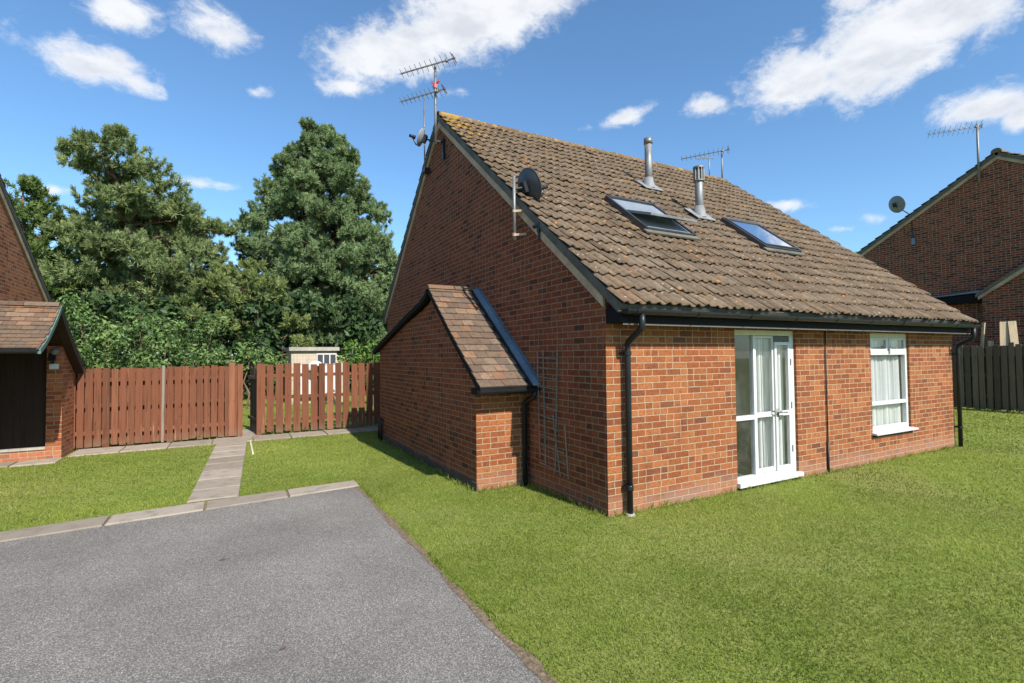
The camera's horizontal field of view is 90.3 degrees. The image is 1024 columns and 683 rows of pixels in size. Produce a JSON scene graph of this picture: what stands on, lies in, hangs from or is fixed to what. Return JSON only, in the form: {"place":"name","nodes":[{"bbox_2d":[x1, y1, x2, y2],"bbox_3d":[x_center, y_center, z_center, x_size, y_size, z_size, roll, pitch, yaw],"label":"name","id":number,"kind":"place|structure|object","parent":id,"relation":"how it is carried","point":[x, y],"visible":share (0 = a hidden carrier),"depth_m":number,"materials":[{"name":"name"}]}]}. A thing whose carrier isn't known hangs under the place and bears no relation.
{"place":"outdoors","nodes":[
{"label":"outdoors","id":0,"kind":"place"},
{"bbox_2d":[0,426,377,467],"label":"paving","id":1,"kind":"structure","parent":0,"point":[248,434],"depth_m":10.39,"materials":[{"name":"grey concrete"}]},
{"bbox_2d":[248,366,256,430],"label":"gate","id":2,"kind":"structure","parent":1,"relation":"on","point":[252,377],"depth_m":11.93,"materials":[{"name":"black wood"}]},
{"bbox_2d":[187,441,246,502],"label":"path","id":3,"kind":"structure","parent":0,"point":[220,477],"depth_m":7.58,"materials":[{"name":"beige concrete"}]},
{"bbox_2d":[0,487,543,682],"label":"driveway","id":4,"kind":"structure","parent":0,"point":[347,585],"depth_m":3.58,"materials":[{"name":"grey asphalt"}]},
{"bbox_2d":[354,486,559,682],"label":"soil edge","id":5,"kind":"object","parent":4,"relation":"on","point":[523,656],"visible":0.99,"depth_m":3.41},
{"bbox_2d":[0,368,1023,682],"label":"lawn","id":6,"kind":"structure","parent":0,"point":[660,598],"depth_m":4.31,"materials":[{"name":"green plant"}]},
{"bbox_2d":[0,174,85,462],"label":"neighbour house","id":7,"kind":"structure","parent":6,"relation":"on","point":[36,408],"depth_m":8.98,"materials":[{"name":"red brick"}]},
{"bbox_2d":[0,350,46,448],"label":"boarded door","id":8,"kind":"structure","parent":7,"relation":"in","point":[23,377],"depth_m":8.90,"materials":[{"name":"black wood"}]},
{"bbox_2d":[48,348,58,363],"bbox_3d":[-8.093,0.257,8.998,0.145,0.280,0.138,0,-2,-29],"label":"floodlight","id":9,"kind":"object","parent":7,"relation":"attached to","point":[53,353],"visible":1,"depth_m":8.96,"materials":[{"name":"black plastic"}]},
{"bbox_2d":[49,364,58,368],"bbox_3d":[-8.116,0.443,9.021,0.130,0.095,0.043,0,-2,-29],"label":"meter box","id":10,"kind":"object","parent":7,"relation":"attached to","point":[53,366],"visible":1,"depth_m":9.00,"materials":[{"name":"white paint"}]},
{"bbox_2d":[3,173,131,332],"bbox_3d":[-20.458,-2.501,23.241,5.695,10.227,4.812,0,-2,-29],"label":"spruce tree","id":11,"kind":"object","parent":6,"relation":"on","point":[36,207],"visible":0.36,"depth_m":22.74,"materials":[{"name":"green plant"}]},
{"bbox_2d":[35,121,240,358],"bbox_3d":[-16.481,-3.458,22.080,7.767,12.009,6.844,0,-2,-6],"label":"pine tree","id":12,"kind":"object","parent":6,"relation":"on","point":[169,240],"visible":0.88,"depth_m":21.23,"materials":[{"name":"green plant"}]},
{"bbox_2d":[52,293,228,369],"bbox_3d":[-11.717,0.481,16.257,4.971,3.705,2.897,1,-2,-42],"label":"laurel shrub","id":13,"kind":"object","parent":6,"relation":"on","point":[110,338],"visible":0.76,"depth_m":15.65,"materials":[{"name":"green plant"}]},
{"bbox_2d":[73,362,242,450],"bbox_3d":[-7.272,1.387,10.577,2.966,1.860,0.227,0,-2,-31],"label":"fence","id":14,"kind":"object","parent":6,"relation":"on","point":[124,406],"visible":0.92,"depth_m":10.47,"materials":[{"name":"brown wood"}]},
{"bbox_2d":[0,480,359,541],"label":"edging slabs","id":15,"kind":"structure","parent":6,"relation":"on","point":[36,531],"depth_m":5.73,"materials":[{"name":"grey concrete"}]},
{"bbox_2d":[103,433,327,525],"bbox_3d":[-7.400,2.006,6.801,13.220,0.001,6.004,1,-2,-35],"label":"slab bedding","id":16,"kind":"object","parent":6,"relation":"on","point":[205,504],"visible":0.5,"depth_m":6.26,"materials":[{"name":"concrete"}]},
{"bbox_2d":[48,262,385,398],"bbox_3d":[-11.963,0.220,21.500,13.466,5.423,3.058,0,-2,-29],"label":"hedge","id":17,"kind":"object","parent":6,"relation":"on","point":[356,329],"visible":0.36,"depth_m":21.47,"materials":[{"name":"green plant"}]},
{"bbox_2d":[153,257,314,399],"bbox_3d":[-11.786,-0.717,21.753,6.220,6.394,4.343,0,-2,-29],"label":"yew tree","id":18,"kind":"object","parent":6,"relation":"on","point":[272,283],"visible":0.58,"depth_m":21.38,"materials":[{"name":"green plant"}]},
{"bbox_2d":[195,342,287,408],"bbox_3d":[-9.050,1.174,17.326,2.932,2.333,1.172,0,-2,-11],"label":"laurel shrub","id":19,"kind":"object","parent":6,"relation":"on","point":[243,351],"visible":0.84,"depth_m":17.27,"materials":[{"name":"green plant"}]},
{"bbox_2d":[217,116,399,374],"bbox_3d":[-10.214,-4.585,27.055,10.056,14.504,9.504,0,-2,-29],"label":"fir tree","id":20,"kind":"object","parent":6,"relation":"on","point":[307,175],"visible":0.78,"depth_m":25.27,"materials":[{"name":"green plant"}]},
{"bbox_2d":[284,347,347,403],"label":"garden shed","id":21,"kind":"structure","parent":6,"relation":"on","point":[307,355],"depth_m":19.61,"materials":[{"name":"wood"}]},
{"bbox_2d":[308,361,320,369],"bbox_3d":[-7.414,0.908,19.188,0.640,0.364,0.648,0,-2,-29],"label":"white cover","id":22,"kind":"object","parent":21,"relation":"on","point":[314,362],"visible":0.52,"depth_m":19.00,"materials":[{"name":"paint"}]},
{"bbox_2d":[300,365,334,393],"bbox_3d":[-7.421,1.469,19.351,1.450,1.100,0.040,0,-2,-29],"label":"screen panel","id":23,"kind":"object","parent":22,"relation":"attached to","point":[310,380],"depth_m":19.47,"materials":[{"name":"white paint"}]},
{"bbox_2d":[316,353,335,364],"bbox_3d":[-7.210,0.679,19.785,0.730,0.440,0.040,0,-2,-29],"label":"window","id":24,"kind":"structure","parent":21,"relation":"in","point":[327,358],"depth_m":19.77,"materials":[{"name":"white paint"}]},
{"bbox_2d":[256,362,379,434],"bbox_3d":[-4.294,1.419,12.356,3.411,1.838,0.201,0,-2,-28],"label":"fence","id":25,"kind":"object","parent":6,"relation":"on","point":[318,394],"visible":0.74,"depth_m":12.08,"materials":[{"name":"brown wood"}]},
{"bbox_2d":[335,339,379,406],"bbox_3d":[-5.166,1.109,17.978,1.400,2.419,1.642,-1,-2,25],"label":"leafy bush","id":26,"kind":"object","parent":6,"relation":"on","point":[352,345],"visible":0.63,"depth_m":17.59,"materials":[{"name":"green plant"}]},
{"bbox_2d":[373,111,982,516],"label":"brick house","id":27,"kind":"structure","parent":6,"relation":"on","point":[649,299],"depth_m":7.30,"materials":[{"name":"brown brick"}]},
{"bbox_2d":[422,100,429,175],"bbox_3d":[-1.768,-4.169,10.435,0.130,1.550,0.120,0,-2,-29],"label":"aerial pole","id":28,"kind":"object","parent":27,"relation":"attached to","point":[425,170],"visible":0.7,"depth_m":10.40,"materials":[{"name":"metal"}]},
{"bbox_2d":[399,52,456,159],"bbox_3d":[-1.608,-4.435,9.777,1.282,1.900,0.301,-1,-2,26],"label":"television aerial","id":29,"kind":"object","parent":27,"relation":"attached to","point":[435,85],"visible":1,"depth_m":9.69,"materials":[{"name":"metal"}]},
{"bbox_2d":[409,128,433,146],"bbox_3d":[-1.757,-3.999,9.898,0.360,0.389,0.594,0,-2,-29],"label":"satellite dish","id":30,"kind":"object","parent":29,"relation":"attached to","point":[422,137],"visible":1,"depth_m":9.98,"materials":[{"name":"grey metal"}]},
{"bbox_2d":[512,168,547,240],"bbox_3d":[0.265,-1.915,7.213,0.429,1.038,0.472,-1,-2,16],"label":"satellite dish","id":31,"kind":"object","parent":27,"relation":"attached to","point":[529,182],"visible":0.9,"depth_m":7.07,"materials":[{"name":"grey metal"}]},
{"bbox_2d":[532,222,540,239],"bbox_3d":[0.337,-1.443,6.706,0.064,0.225,0.164,0,-2,-29],"label":"junction box","id":32,"kind":"object","parent":27,"relation":"attached to","point":[537,226],"visible":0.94,"depth_m":6.64,"materials":[{"name":"black plastic"}]},
{"bbox_2d":[536,349,568,478],"bbox_3d":[0.500,0.875,6.381,0.024,1.552,0.704,0,-2,-29],"label":"trellis","id":33,"kind":"object","parent":27,"relation":"attached to","point":[553,419],"visible":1,"depth_m":6.38,"materials":[{"name":"brown wood"}]},
{"bbox_2d":[604,195,701,240],"bbox_3d":[2.197,-1.973,8.097,1.130,0.843,1.039,0,-2,-29],"label":"roof window","id":34,"kind":"structure","parent":27,"relation":"in","point":[651,219],"depth_m":7.93,"materials":[{"name":"grey glass"}]},
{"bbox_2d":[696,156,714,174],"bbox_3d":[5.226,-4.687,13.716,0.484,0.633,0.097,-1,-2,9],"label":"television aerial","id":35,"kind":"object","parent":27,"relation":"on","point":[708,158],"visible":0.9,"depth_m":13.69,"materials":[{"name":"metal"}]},
{"bbox_2d":[681,145,729,177],"bbox_3d":[5.335,-4.841,14.057,1.259,0.959,0.193,-1,-2,24],"label":"television aerial","id":36,"kind":"object","parent":27,"relation":"on","point":[721,151],"visible":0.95,"depth_m":13.94,"materials":[{"name":"metal"}]},
{"bbox_2d":[720,217,806,256],"bbox_3d":[4.585,-1.932,9.369,1.120,0.819,1.009,0,-2,-29],"label":"roof window","id":37,"kind":"structure","parent":27,"relation":"in","point":[754,232],"depth_m":9.21,"materials":[{"name":"blue glass"}]},
{"bbox_2d":[756,338,771,467],"bbox_3d":[3.449,0.854,7.007,0.381,1.930,0.090,0,-2,-29],"label":"curtain","id":38,"kind":"object","parent":27,"relation":"hanging from","point":[763,400],"visible":0.46,"depth_m":7.00,"materials":[{"name":"white fabric"}]},
{"bbox_2d":[734,330,803,490],"bbox_3d":[3.383,0.890,6.921,1.335,2.074,0.335,0,-2,-29],"label":"french door","id":39,"kind":"structure","parent":27,"relation":"in","point":[776,473],"depth_m":6.95,"materials":[{"name":"white paint"}]},
{"bbox_2d":[777,345,784,464],"bbox_3d":[3.741,0.855,7.158,0.256,1.930,0.071,0,-2,-18],"label":"curtain","id":40,"kind":"object","parent":27,"relation":"hanging from","point":[780,405],"visible":0.29,"depth_m":7.16,"materials":[{"name":"white fabric"}]},
{"bbox_2d":[871,340,900,425],"bbox_3d":[6.160,0.674,8.493,1.064,1.500,0.085,0,-2,-29],"label":"curtain","id":41,"kind":"object","parent":27,"relation":"hanging from","point":[884,377],"visible":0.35,"depth_m":8.52,"materials":[{"name":"white fabric"}]},
{"bbox_2d":[870,333,918,436],"bbox_3d":[6.202,0.693,8.455,1.320,1.649,0.355,0,-2,-29],"label":"window","id":42,"kind":"structure","parent":27,"relation":"in","point":[901,427],"depth_m":8.48,"materials":[{"name":"white paint"}]},
{"bbox_2d":[857,148,1023,346],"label":"neighbour house","id":43,"kind":"structure","parent":6,"relation":"on","point":[964,254],"depth_m":16.89,"materials":[{"name":"red brick"}]},
{"bbox_2d":[889,196,912,236],"bbox_3d":[14.132,-4.457,18.560,0.544,1.676,0.642,0,-2,-29],"label":"satellite dish","id":44,"kind":"object","parent":43,"relation":"attached to","point":[897,204],"visible":1,"depth_m":18.46,"materials":[{"name":"grey metal"}]},
{"bbox_2d":[911,238,915,244],"bbox_3d":[14.477,-3.613,18.356,0.079,0.230,0.100,0,-2,-29],"label":"junction box","id":45,"kind":"object","parent":43,"relation":"attached to","point":[913,241],"visible":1,"depth_m":18.33,"materials":[{"name":"plastic"}]},
{"bbox_2d":[928,120,982,182],"bbox_3d":[14.757,-6.207,16.910,1.456,2.007,0.380,-1,-2,19],"label":"television aerial","id":46,"kind":"object","parent":43,"relation":"attached to","point":[976,126],"visible":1,"depth_m":16.72,"materials":[{"name":"metal"}]},
{"bbox_2d":[978,323,985,409],"bbox_3d":[14.042,0.739,15.251,0.279,2.606,0.094,-2,-2,30],"label":"plank","id":47,"kind":"object","parent":6,"relation":"on","point":[982,335],"visible":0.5,"depth_m":15.22,"materials":[{"name":"beige wood"}]},
{"bbox_2d":[952,342,1023,410],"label":"fence","id":48,"kind":"object","parent":6,"relation":"on","point":[992,377],"visible":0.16,"depth_m":14.79,"materials":[{"name":"black wood"}]},
{"bbox_2d":[988,341,996,410],"bbox_3d":[14.166,1.006,15.013,0.128,2.051,0.074,-1,-2,24],"label":"plank","id":49,"kind":"object","parent":6,"relation":"on","point":[990,343],"visible":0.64,"depth_m":15.04,"materials":[{"name":"brown wood"}]},
{"bbox_2d":[999,322,1010,411],"bbox_3d":[14.316,0.723,14.774,0.298,2.608,0.134,-1,-2,24],"label":"plank","id":50,"kind":"object","parent":6,"relation":"on","point":[1004,334],"visible":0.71,"depth_m":14.82,"materials":[{"name":"beige wood"}]},
{"bbox_2d":[1008,321,1022,411],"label":"plank","id":51,"kind":"object","parent":6,"relation":"on","point":[1013,332],"visible":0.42,"depth_m":14.70,"materials":[{"name":"beige wood"}]},
{"bbox_2d":[0,0,1023,361],"label":"sky","id":52,"kind":"structure","parent":0,"point":[826,111],"materials":[{"name":"blue"}]}
]}

